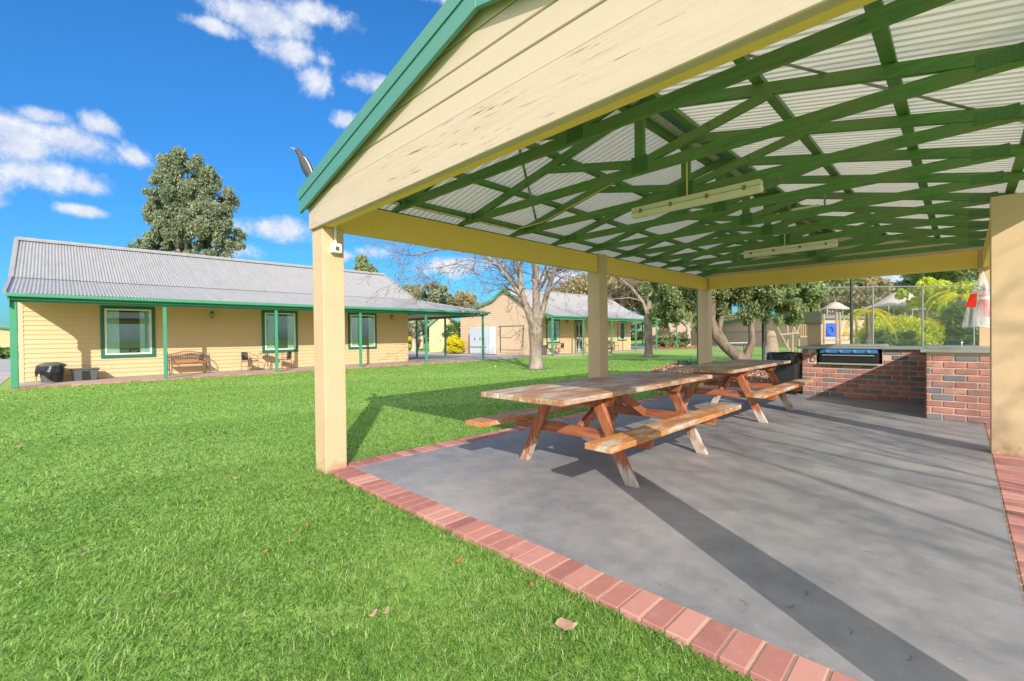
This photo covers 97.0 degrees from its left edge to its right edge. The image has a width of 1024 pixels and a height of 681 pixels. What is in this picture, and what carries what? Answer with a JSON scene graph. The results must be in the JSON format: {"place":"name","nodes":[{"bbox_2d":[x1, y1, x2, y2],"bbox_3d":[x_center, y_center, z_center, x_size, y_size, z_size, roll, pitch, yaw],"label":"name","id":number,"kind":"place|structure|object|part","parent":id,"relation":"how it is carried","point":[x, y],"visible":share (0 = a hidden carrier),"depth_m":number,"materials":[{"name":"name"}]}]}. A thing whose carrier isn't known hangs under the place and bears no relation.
{"place":"outdoors","nodes":[
{"label":"outdoors","id":0,"kind":"place"},
{"bbox_2d":[0,358,18,383],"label":"driveway","id":1,"kind":"structure","parent":0,"point":[5,373],"depth_m":22.03,"materials":[{"name":"grey concrete"}]},
{"bbox_2d":[19,357,481,386],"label":"verandah floor","id":2,"kind":"structure","parent":0,"point":[415,360],"depth_m":17.45,"materials":[{"name":"concrete"}]},
{"bbox_2d":[34,362,66,382],"bbox_3d":[-14.892,1.022,14.630,0.755,0.640,0.746,0,1,45],"label":"lidded bin","id":3,"kind":"object","parent":2,"relation":"on","point":[48,372],"visible":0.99,"depth_m":14.42,"materials":[{"name":"grey plastic"}]},
{"bbox_2d":[69,367,99,380],"bbox_3d":[-14.395,1.130,15.256,0.465,0.400,0.750,0,1,45],"label":"storage tub","id":4,"kind":"object","parent":2,"relation":"on","point":[78,374],"visible":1,"depth_m":15.10,"materials":[{"name":"grey plastic"}]},
{"bbox_2d":[167,351,209,375],"bbox_3d":[-12.384,0.841,17.334,0.556,0.906,1.280,0,1,45],"label":"garden bench","id":5,"kind":"object","parent":2,"relation":"on","point":[187,357],"visible":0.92,"depth_m":17.44,"materials":[{"name":"wood"}]},
{"bbox_2d":[8,360,483,388],"bbox_3d":[-8.584,1.268,19.891,2.150,0.104,18.054,0,1,45],"label":"verandah brick edging","id":6,"kind":"object","parent":2,"relation":"on","point":[214,376],"visible":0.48,"depth_m":15.80,"materials":[{"name":"red brick"}]},
{"bbox_2d":[2,237,490,387],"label":"long cottage","id":7,"kind":"structure","parent":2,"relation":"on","point":[112,311],"depth_m":17.67,"materials":[{"name":"beige paint"}]},
{"bbox_2d":[100,305,155,357],"bbox_3d":[-13.878,-0.316,16.398,0.084,1.860,1.520,0,1,45],"label":"window","id":8,"kind":"structure","parent":7,"relation":"in","point":[125,331],"depth_m":16.38,"materials":[{"name":"clear glass"}]},
{"bbox_2d":[261,310,297,352],"bbox_3d":[-10.249,-0.402,20.038,0.084,1.840,1.480,0,1,45],"label":"window","id":9,"kind":"structure","parent":7,"relation":"in","point":[287,320],"depth_m":20.07,"materials":[{"name":"clear glass"}]},
{"bbox_2d":[348,312,376,348],"bbox_3d":[-7.511,-0.489,22.785,0.084,1.820,1.520,0,1,45],"label":"window","id":10,"kind":"structure","parent":7,"relation":"in","point":[369,320],"depth_m":22.82,"materials":[{"name":"glass"}]},
{"bbox_2d":[241,352,258,371],"bbox_3d":[-10.797,0.867,18.590,0.522,0.782,0.593,-1,1,2],"label":"bistro chair","id":11,"kind":"object","parent":2,"relation":"on","point":[244,356],"visible":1,"depth_m":18.57,"materials":[{"name":"metal"}]},
{"bbox_2d":[259,353,271,369],"bbox_3d":[-10.413,0.889,19.226,0.600,0.735,0.600,0,1,45],"label":"bistro table","id":12,"kind":"object","parent":2,"relation":"on","point":[267,360],"visible":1,"depth_m":19.18,"materials":[{"name":"brown metal"}]},
{"bbox_2d":[278,351,291,368],"bbox_3d":[-9.889,0.846,19.723,0.522,0.782,0.593,-1,1,-3],"label":"bistro chair","id":13,"kind":"object","parent":2,"relation":"on","point":[289,354],"visible":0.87,"depth_m":19.61,"materials":[{"name":"brown metal"}]},
{"bbox_2d":[0,340,802,680],"bbox_3d":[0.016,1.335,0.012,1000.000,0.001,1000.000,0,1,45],"label":"lawn","id":14,"kind":"structure","parent":0,"point":[630,356],"depth_m":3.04,"materials":[{"name":"green plant"}]},
{"bbox_2d":[0,326,18,350],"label":"neighbour cottage","id":15,"kind":"structure","parent":14,"relation":"on","point":[4,336],"depth_m":41.18,"materials":[{"name":"beige paint"}]},
{"bbox_2d":[0,346,18,358],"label":"green shrub","id":16,"kind":"object","parent":14,"relation":"on","point":[4,352],"visible":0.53,"depth_m":35.81,"materials":[{"name":"green plant"}]},
{"bbox_2d":[125,146,248,257],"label":"gum tree","id":17,"kind":"object","parent":14,"relation":"on","point":[177,206],"visible":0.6,"depth_m":48.31,"materials":[{"name":"green plant"}]},
{"bbox_2d":[352,254,378,272],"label":"gum tree","id":18,"kind":"object","parent":14,"relation":"on","point":[363,264],"visible":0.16,"depth_m":51.58,"materials":[{"name":"green plant"}]},
{"bbox_2d":[369,609,379,615],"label":"fallen leaf","id":19,"kind":"object","parent":14,"relation":"on","point":[373,613],"visible":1,"depth_m":2.14,"materials":[{"name":"brown plant"}]},
{"bbox_2d":[408,336,411,349],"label":"golden shrub","id":20,"kind":"object","parent":14,"relation":"on","point":[409,341],"visible":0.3,"depth_m":49.84,"materials":[{"name":"yellow plant"}]},
{"bbox_2d":[408,320,431,350],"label":"gum tree","id":21,"kind":"object","parent":14,"relation":"on","point":[421,325],"visible":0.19,"depth_m":43.59,"materials":[{"name":"green plant"}]},
{"bbox_2d":[402,282,448,347],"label":"gum tree","id":22,"kind":"object","parent":14,"relation":"on","point":[434,297],"visible":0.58,"depth_m":55.86,"materials":[{"name":"green plant"}]},
{"bbox_2d":[420,292,453,304],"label":"gum tree","id":23,"kind":"object","parent":14,"relation":"on","point":[443,300],"visible":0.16,"depth_m":60.40,"materials":[{"name":"green plant"}]},
{"bbox_2d":[427,318,456,351],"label":"garden shed","id":24,"kind":"structure","parent":14,"relation":"on","point":[436,338],"depth_m":41.91,"materials":[{"name":"beige paint"}]},
{"bbox_2d":[439,329,448,351],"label":"door","id":25,"kind":"structure","parent":24,"relation":"in","point":[441,339],"depth_m":41.93,"materials":[{"name":"beige paint"}]},
{"bbox_2d":[441,319,460,350],"bbox_3d":[-4.862,-0.348,37.945,2.259,3.012,2.323,0,1,45],"label":"green shrub","id":26,"kind":"object","parent":14,"relation":"on","point":[456,330],"visible":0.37,"depth_m":37.67,"materials":[{"name":"green plant"}]},
{"bbox_2d":[446,334,465,353],"bbox_3d":[-4.407,0.314,35.433,1.623,1.626,1.621,-1,1,-29],"label":"golden shrub","id":27,"kind":"object","parent":14,"relation":"on","point":[455,344],"visible":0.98,"depth_m":35.21,"materials":[{"name":"yellow plant"}]},
{"bbox_2d":[555,617,577,630],"bbox_3d":[0.235,1.277,2.038,0.112,0.020,0.074,-1,1,-36],"label":"fallen leaf","id":28,"kind":"object","parent":14,"relation":"on","point":[561,622],"visible":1,"depth_m":2.04,"materials":[{"name":"brown plant"}]},
{"bbox_2d":[460,287,677,355],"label":"cottage","id":29,"kind":"structure","parent":14,"relation":"on","point":[566,324],"depth_m":33.81,"materials":[{"name":"beige paint"}]},
{"bbox_2d":[546,319,559,342],"bbox_3d":[2.995,-0.674,32.827,0.084,1.720,1.500,0,1,45],"label":"window","id":30,"kind":"structure","parent":29,"relation":"in","point":[548,321],"depth_m":32.94,"materials":[{"name":"clear glass"}]},
{"bbox_2d":[574,320,582,352],"bbox_3d":[5.191,-0.329,35.016,0.100,2.500,1.030,0,1,45],"label":"door","id":31,"kind":"structure","parent":29,"relation":"in","point":[578,328],"depth_m":34.98,"materials":[{"name":"white paint"}]},
{"bbox_2d":[617,321,626,340],"bbox_3d":[9.598,-0.841,39.452,0.084,1.700,1.450,0,1,45],"label":"window","id":32,"kind":"structure","parent":29,"relation":"in","point":[621,334],"depth_m":39.51,"materials":[{"name":"glass"}]},
{"bbox_2d":[639,294,690,345],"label":"gum tree","id":33,"kind":"object","parent":14,"relation":"on","point":[642,313],"visible":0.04,"depth_m":49.89,"materials":[{"name":"white plant"}]},
{"bbox_2d":[408,310,938,342],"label":"distant wood","id":34,"kind":"object","parent":14,"relation":"on","point":[639,333],"visible":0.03,"depth_m":104.06,"materials":[{"name":"green plant"}]},
{"bbox_2d":[652,319,717,344],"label":"distant cottage","id":35,"kind":"structure","parent":14,"relation":"on","point":[681,329],"depth_m":60.49,"materials":[{"name":"beige brick"}]},
{"bbox_2d":[651,361,802,382],"bbox_3d":[8.587,1.080,15.653,8.755,0.001,10.602,0,1,45],"label":"mulch bed","id":36,"kind":"object","parent":14,"relation":"on","point":[747,378],"visible":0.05,"depth_m":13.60,"materials":[{"name":"brown plant"}]},
{"bbox_2d":[675,358,696,364],"bbox_3d":[7.531,0.909,19.243,1.392,0.326,1.352,-1,1,-1],"label":"strappy plant","id":37,"kind":"object","parent":36,"relation":"on","point":[679,360],"visible":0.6,"depth_m":19.27,"materials":[{"name":"green plant"}]},
{"bbox_2d":[682,359,696,364],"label":"strappy plant","id":38,"kind":"object","parent":36,"relation":"on","point":[691,363],"visible":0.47,"depth_m":18.58,"materials":[{"name":"green plant"}]},
{"bbox_2d":[639,281,829,359],"bbox_3d":[10.136,-1.879,20.539,6.657,6.346,7.455,0,1,45],"label":"leaning acacia","id":39,"kind":"object","parent":36,"relation":"on","point":[672,303],"visible":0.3,"depth_m":19.75,"materials":[{"name":"green plant"}]},
{"bbox_2d":[712,331,764,359],"bbox_3d":[11.356,0.251,22.994,2.959,1.421,0.040,-1,1,0],"label":"fence","id":40,"kind":"object","parent":14,"relation":"on","point":[740,343],"visible":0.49,"depth_m":22.99,"materials":[{"name":"metal"}]},
{"bbox_2d":[762,321,763,359],"bbox_3d":[11.972,0.038,21.592,0.120,2.050,0.114,0,1,45],"label":"steel post","id":41,"kind":"object","parent":14,"relation":"on","point":[762,341],"visible":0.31,"depth_m":21.55,"materials":[{"name":"metal"}]},
{"bbox_2d":[722,314,878,346],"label":"playground building","id":42,"kind":"structure","parent":14,"relation":"on","point":[729,326],"depth_m":44.29,"materials":[{"name":"grey metal"}]},
{"bbox_2d":[772,278,862,310],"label":"gum tree","id":43,"kind":"object","parent":14,"relation":"on","point":[840,283],"visible":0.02,"depth_m":45.66,"materials":[{"name":"green plant"}]},
{"bbox_2d":[776,312,865,351],"bbox_3d":[21.152,-0.557,31.252,6.219,2.750,1.008,-1,1,0],"label":"play structure","id":44,"kind":"object","parent":14,"relation":"on","point":[829,333],"visible":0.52,"depth_m":30.94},
{"bbox_2d":[820,302,864,315],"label":"shade sail","id":45,"kind":"object","parent":14,"relation":"on","point":[829,307],"visible":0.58,"depth_m":45.48,"materials":[{"name":"fabric"}]},
{"bbox_2d":[850,279,852,343],"bbox_3d":[15.359,-0.991,20.483,0.120,4.050,0.114,0,1,45],"label":"steel post","id":46,"kind":"object","parent":14,"relation":"on","point":[851,311],"visible":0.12,"depth_m":20.44,"materials":[{"name":"black metal"}]},
{"bbox_2d":[820,277,894,314],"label":"gum tree","id":47,"kind":"object","parent":14,"relation":"on","point":[872,281],"visible":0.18,"depth_m":53.68,"materials":[{"name":"green plant"}]},
{"bbox_2d":[840,307,896,343],"bbox_3d":[18.823,-0.446,23.934,2.399,2.702,2.858,0,1,45],"label":"palm","id":48,"kind":"object","parent":14,"relation":"on","point":[869,322],"visible":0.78,"depth_m":23.87,"materials":[{"name":"yellow plant"}]},
{"bbox_2d":[765,285,978,359],"bbox_3d":[18.652,-0.830,21.995,12.750,3.623,0.095,-1,1,0],"label":"chain link fence","id":49,"kind":"object","parent":14,"relation":"on","point":[921,316],"visible":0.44,"depth_m":21.98,"materials":[{"name":"metal"}]},
{"bbox_2d":[840,294,917,321],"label":"gum tree","id":50,"kind":"object","parent":14,"relation":"on","point":[897,313],"visible":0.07,"depth_m":64.34,"materials":[{"name":"green plant"}]},
{"bbox_2d":[841,292,919,318],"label":"shade sail","id":51,"kind":"object","parent":14,"relation":"on","point":[889,303],"visible":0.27,"depth_m":45.54,"materials":[{"name":"fabric"}]},
{"bbox_2d":[860,327,920,345],"bbox_3d":[20.526,0.100,24.592,3.163,1.706,1.813,-1,1,1],"label":"dark hedge","id":52,"kind":"object","parent":14,"relation":"on","point":[910,342],"visible":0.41,"depth_m":24.15,"materials":[{"name":"green plant"}]},
{"bbox_2d":[847,315,944,345],"bbox_3d":[22.543,-0.234,26.565,4.422,2.803,4.305,0,1,20],"label":"green hedge","id":53,"kind":"object","parent":14,"relation":"on","point":[901,327],"visible":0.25,"depth_m":25.42,"materials":[{"name":"green plant"}]},
{"bbox_2d":[893,308,929,316],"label":"shade sail","id":54,"kind":"object","parent":14,"relation":"on","point":[918,309],"visible":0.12,"depth_m":52.44,"materials":[{"name":"fabric"}]},
{"bbox_2d":[886,272,972,317],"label":"gum tree","id":55,"kind":"object","parent":14,"relation":"on","point":[904,282],"visible":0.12,"depth_m":61.97,"materials":[{"name":"green plant"}]},
{"bbox_2d":[894,277,978,315],"bbox_3d":[38.793,-2.641,39.829,7.100,6.402,7.456,-1,1,-15],"label":"gum tree","id":56,"kind":"object","parent":14,"relation":"on","point":[927,281],"visible":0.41,"depth_m":39.57,"materials":[{"name":"green plant"}]},
{"bbox_2d":[897,269,978,283],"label":"gum tree","id":57,"kind":"object","parent":14,"relation":"on","point":[945,275],"visible":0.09,"depth_m":55.01,"materials":[{"name":"green plant"}]},
{"bbox_2d":[924,315,957,342],"bbox_3d":[25.055,-0.244,26.934,5.128,2.621,3.008,-1,1,4],"label":"golden hedge","id":58,"kind":"object","parent":14,"relation":"on","point":[937,321],"visible":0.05,"depth_m":26.07,"materials":[{"name":"yellow plant"}]},
{"bbox_2d":[924,291,978,315],"bbox_3d":[29.617,-1.299,30.160,3.262,4.036,3.096,0,1,45],"label":"palm","id":59,"kind":"object","parent":14,"relation":"on","point":[959,296],"visible":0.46,"depth_m":30.09,"materials":[{"name":"yellow plant"}]},
{"bbox_2d":[930,298,978,344],"bbox_3d":[25.924,-0.714,25.529,3.798,3.511,3.696,0,1,45],"label":"bush","id":60,"kind":"object","parent":14,"relation":"on","point":[959,319],"visible":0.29,"depth_m":25.21,"materials":[{"name":"green plant"}]},
{"bbox_2d":[408,352,529,359],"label":"driveway","id":61,"kind":"structure","parent":0,"point":[460,355],"depth_m":31.39,"materials":[{"name":"grey concrete"}]},
{"bbox_2d":[470,327,495,353],"bbox_3d":[-2.232,-0.003,34.020,2.300,2.000,0.670,0,1,45],"label":"metal cupboard","id":62,"kind":"object","parent":61,"relation":"on","point":[476,340],"visible":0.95,"depth_m":33.55,"materials":[{"name":"white metal"}]},
{"bbox_3d":[-2.762,-0.018,34.155,1.300,1.880,0.023,0,1,45],"label":"door","id":63,"kind":"part","parent":62,"relation":"part of","materials":[{"name":"white metal"}]},
{"bbox_3d":[-2.093,-0.020,33.488,0.550,1.880,0.023,0,1,45],"label":"door","id":64,"kind":"part","parent":62,"relation":"part of","materials":[{"name":"white metal"}]},
{"bbox_2d":[0,0,974,331],"label":"sky","id":65,"kind":"structure","parent":0,"point":[92,91],"materials":[{"name":"blue"}]},
{"bbox_2d":[526,350,643,355],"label":"verandah floor","id":66,"kind":"structure","parent":0,"point":[564,354],"depth_m":33.13,"materials":[{"name":"concrete"}]},
{"bbox_2d":[542,345,546,354],"bbox_3d":[1.942,0.657,30.876,0.710,0.680,0.610,0,1,45],"label":"storage tub","id":67,"kind":"object","parent":66,"relation":"on","point":[544,349],"visible":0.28,"depth_m":30.68,"materials":[{"name":"grey plastic"}]},
{"bbox_2d":[608,340,618,349],"bbox_3d":[8.357,0.413,37.715,0.556,0.906,1.280,0,1,45],"label":"garden bench","id":68,"kind":"object","parent":66,"relation":"on","point":[614,345],"visible":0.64,"depth_m":37.91,"materials":[{"name":"wood"}]},
{"bbox_2d":[424,345,761,349],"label":"driveway","id":69,"kind":"structure","parent":0,"point":[639,347],"depth_m":46.89,"materials":[{"name":"grey concrete"}]},
{"bbox_2d":[449,290,477,307],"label":"gum tree","id":70,"kind":"object","parent":69,"relation":"on","point":[458,298],"visible":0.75,"depth_m":60.11,"materials":[{"name":"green plant"}]},
{"bbox_2d":[552,272,638,313],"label":"gum tree","id":71,"kind":"object","parent":69,"relation":"on","point":[583,288],"visible":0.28,"depth_m":52.29,"materials":[{"name":"green plant"}]},
{"bbox_2d":[607,278,659,314],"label":"gum tree","id":72,"kind":"object","parent":69,"relation":"on","point":[635,306],"visible":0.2,"depth_m":51.62,"materials":[{"name":"green plant"}]},
{"bbox_2d":[356,386,1023,680],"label":"shelter slab","id":73,"kind":"structure","parent":0,"point":[777,516],"depth_m":3.17,"materials":[{"name":"grey concrete"}]},
{"bbox_2d":[466,371,740,487],"bbox_3d":[1.095,0.843,4.849,1.670,0.800,2.972,0,1,45],"label":"picnic table","id":74,"kind":"object","parent":73,"relation":"on","point":[603,398],"visible":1,"depth_m":4.45,"materials":[{"name":"brown wood"}]},
{"bbox_2d":[298,0,1023,474],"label":"picnic shelter","id":75,"kind":"object","parent":73,"relation":"on","point":[568,134],"visible":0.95,"depth_m":3.90,"materials":[{"name":"beige paint"}]},
{"bbox_2d":[290,147,313,176],"bbox_3d":[-2.073,-1.693,4.550,0.311,0.501,0.110,-1,1,0],"label":"satellite dish","id":76,"kind":"object","parent":75,"relation":"on","point":[307,168],"visible":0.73,"depth_m":4.51,"materials":[{"name":"grey metal"}]},
{"bbox_2d":[330,227,341,253],"bbox_3d":[-1.731,-0.990,4.458,0.073,0.260,0.100,0,1,45],"label":"light switch","id":77,"kind":"object","parent":75,"relation":"attached to","point":[335,247],"visible":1,"depth_m":4.45,"materials":[{"name":"white plastic"}]},
{"bbox_2d":[696,289,697,385],"bbox_3d":[4.636,-0.192,11.374,0.164,2.669,0.080,0,1,45],"label":"downpipe","id":78,"kind":"object","parent":75,"relation":"attached to","point":[697,321],"visible":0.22,"depth_m":11.32,"materials":[{"name":"metal"}]},
{"bbox_2d":[631,162,763,219],"bbox_3d":[1.757,-1.544,4.444,1.270,0.475,0.114,0,1,45],"label":"tube light","id":79,"kind":"object","parent":75,"relation":"attached to","point":[751,187],"visible":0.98,"depth_m":4.36,"materials":[{"name":"metal"}]},
{"bbox_2d":[743,234,837,257],"bbox_3d":[4.292,-1.597,7.043,1.270,0.475,0.114,0,1,45],"label":"tube light","id":80,"kind":"object","parent":75,"relation":"attached to","point":[817,245],"visible":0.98,"depth_m":6.97,"materials":[{"name":"metal"}]},
{"bbox_2d":[788,194,825,211],"bbox_3d":[3.881,-1.780,5.965,0.420,0.280,0.180,0,1,45],"label":"ceiling fitting","id":81,"kind":"object","parent":75,"relation":"attached to","point":[805,207],"visible":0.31,"depth_m":5.87,"materials":[{"name":"metal"}]},
{"bbox_2d":[965,284,989,324],"bbox_3d":[7.888,-0.691,7.670,0.357,0.962,0.273,-1,1,17],"label":"fire extinguisher","id":82,"kind":"object","parent":75,"relation":"attached to","point":[984,307],"visible":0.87,"depth_m":7.61,"materials":[{"name":"red paint"}]},
{"bbox_2d":[347,424,1023,680],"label":"edging mortar","id":83,"kind":"object","parent":73,"relation":"on","point":[796,656],"visible":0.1,"depth_m":2.23,"materials":[{"name":"grey concrete"}]},
{"bbox_2d":[329,386,1023,680],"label":"brick edging","id":84,"kind":"object","parent":83,"relation":"on","point":[742,649],"visible":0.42,"depth_m":2.51,"materials":[{"name":"red brick"}]},
{"bbox_2d":[668,359,812,422],"bbox_3d":[3.728,0.788,7.561,1.670,0.800,2.972,0,1,45],"label":"picnic table","id":85,"kind":"object","parent":73,"relation":"on","point":[726,371],"visible":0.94,"depth_m":7.20,"materials":[{"name":"brown wood"}]},
{"bbox_2d":[766,352,802,394],"bbox_3d":[5.962,0.697,9.887,0.665,0.886,0.665,0,1,45],"label":"rubbish bin","id":86,"kind":"object","parent":73,"relation":"on","point":[788,372],"visible":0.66,"depth_m":9.63,"materials":[{"name":"black plastic"}]},
{"bbox_2d":[797,342,989,423],"bbox_3d":[6.713,0.576,8.063,3.120,1.144,2.720,0,1,45],"label":"brick barbecue","id":87,"kind":"object","parent":73,"relation":"on","point":[948,382],"visible":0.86,"depth_m":8.39,"materials":[{"name":"brick"}]},
{"bbox_2d":[804,311,821,345],"bbox_3d":[6.400,-0.247,9.607,0.300,0.726,0.190,0,1,45],"label":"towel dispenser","id":88,"kind":"object","parent":87,"relation":"on","point":[813,321],"visible":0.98,"depth_m":9.60,"materials":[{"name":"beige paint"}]},
{"bbox_2d":[764,331,778,355],"bbox_3d":[15.447,0.162,26.993,0.840,1.520,0.821,0,1,45],"label":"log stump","id":89,"kind":"object","parent":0,"point":[770,347],"visible":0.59,"depth_m":26.72,"materials":[{"name":"beige wood"}]},
{"label":"bare earth","id":90,"kind":"structure","parent":0,"visible":0},
{"bbox_2d":[343,235,645,368],"bbox_3d":[-0.413,-3.318,18.034,13.140,9.188,6.861,-1,1,-3],"label":"bare tree","id":91,"kind":"object","parent":90,"relation":"on","point":[535,315],"visible":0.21,"depth_m":18.43,"materials":[{"name":"grey plant"}]},
{"label":"bare earth","id":92,"kind":"structure","parent":0,"visible":0},
{"bbox_2d":[563,269,653,356],"bbox_3d":[7.408,-3.663,27.315,6.878,9.526,8.006,0,1,45],"label":"bare tree","id":93,"kind":"object","parent":92,"relation":"on","point":[648,351],"visible":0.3,"depth_m":27.28,"materials":[{"name":"grey plant"}]},
{"label":"garden bed","id":94,"kind":"structure","parent":0,"visible":0},
{"bbox_2d":[653,334,691,346],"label":"green shrub","id":95,"kind":"object","parent":94,"relation":"on","point":[662,341],"visible":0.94,"depth_m":46.75,"materials":[{"name":"green plant"}]},
{"bbox_2d":[652,345,716,348],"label":"garden bed chips","id":96,"kind":"object","parent":94,"relation":"on","point":[670,347],"visible":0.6,"depth_m":44.86,"materials":[{"name":"brown wood"}]}
]}

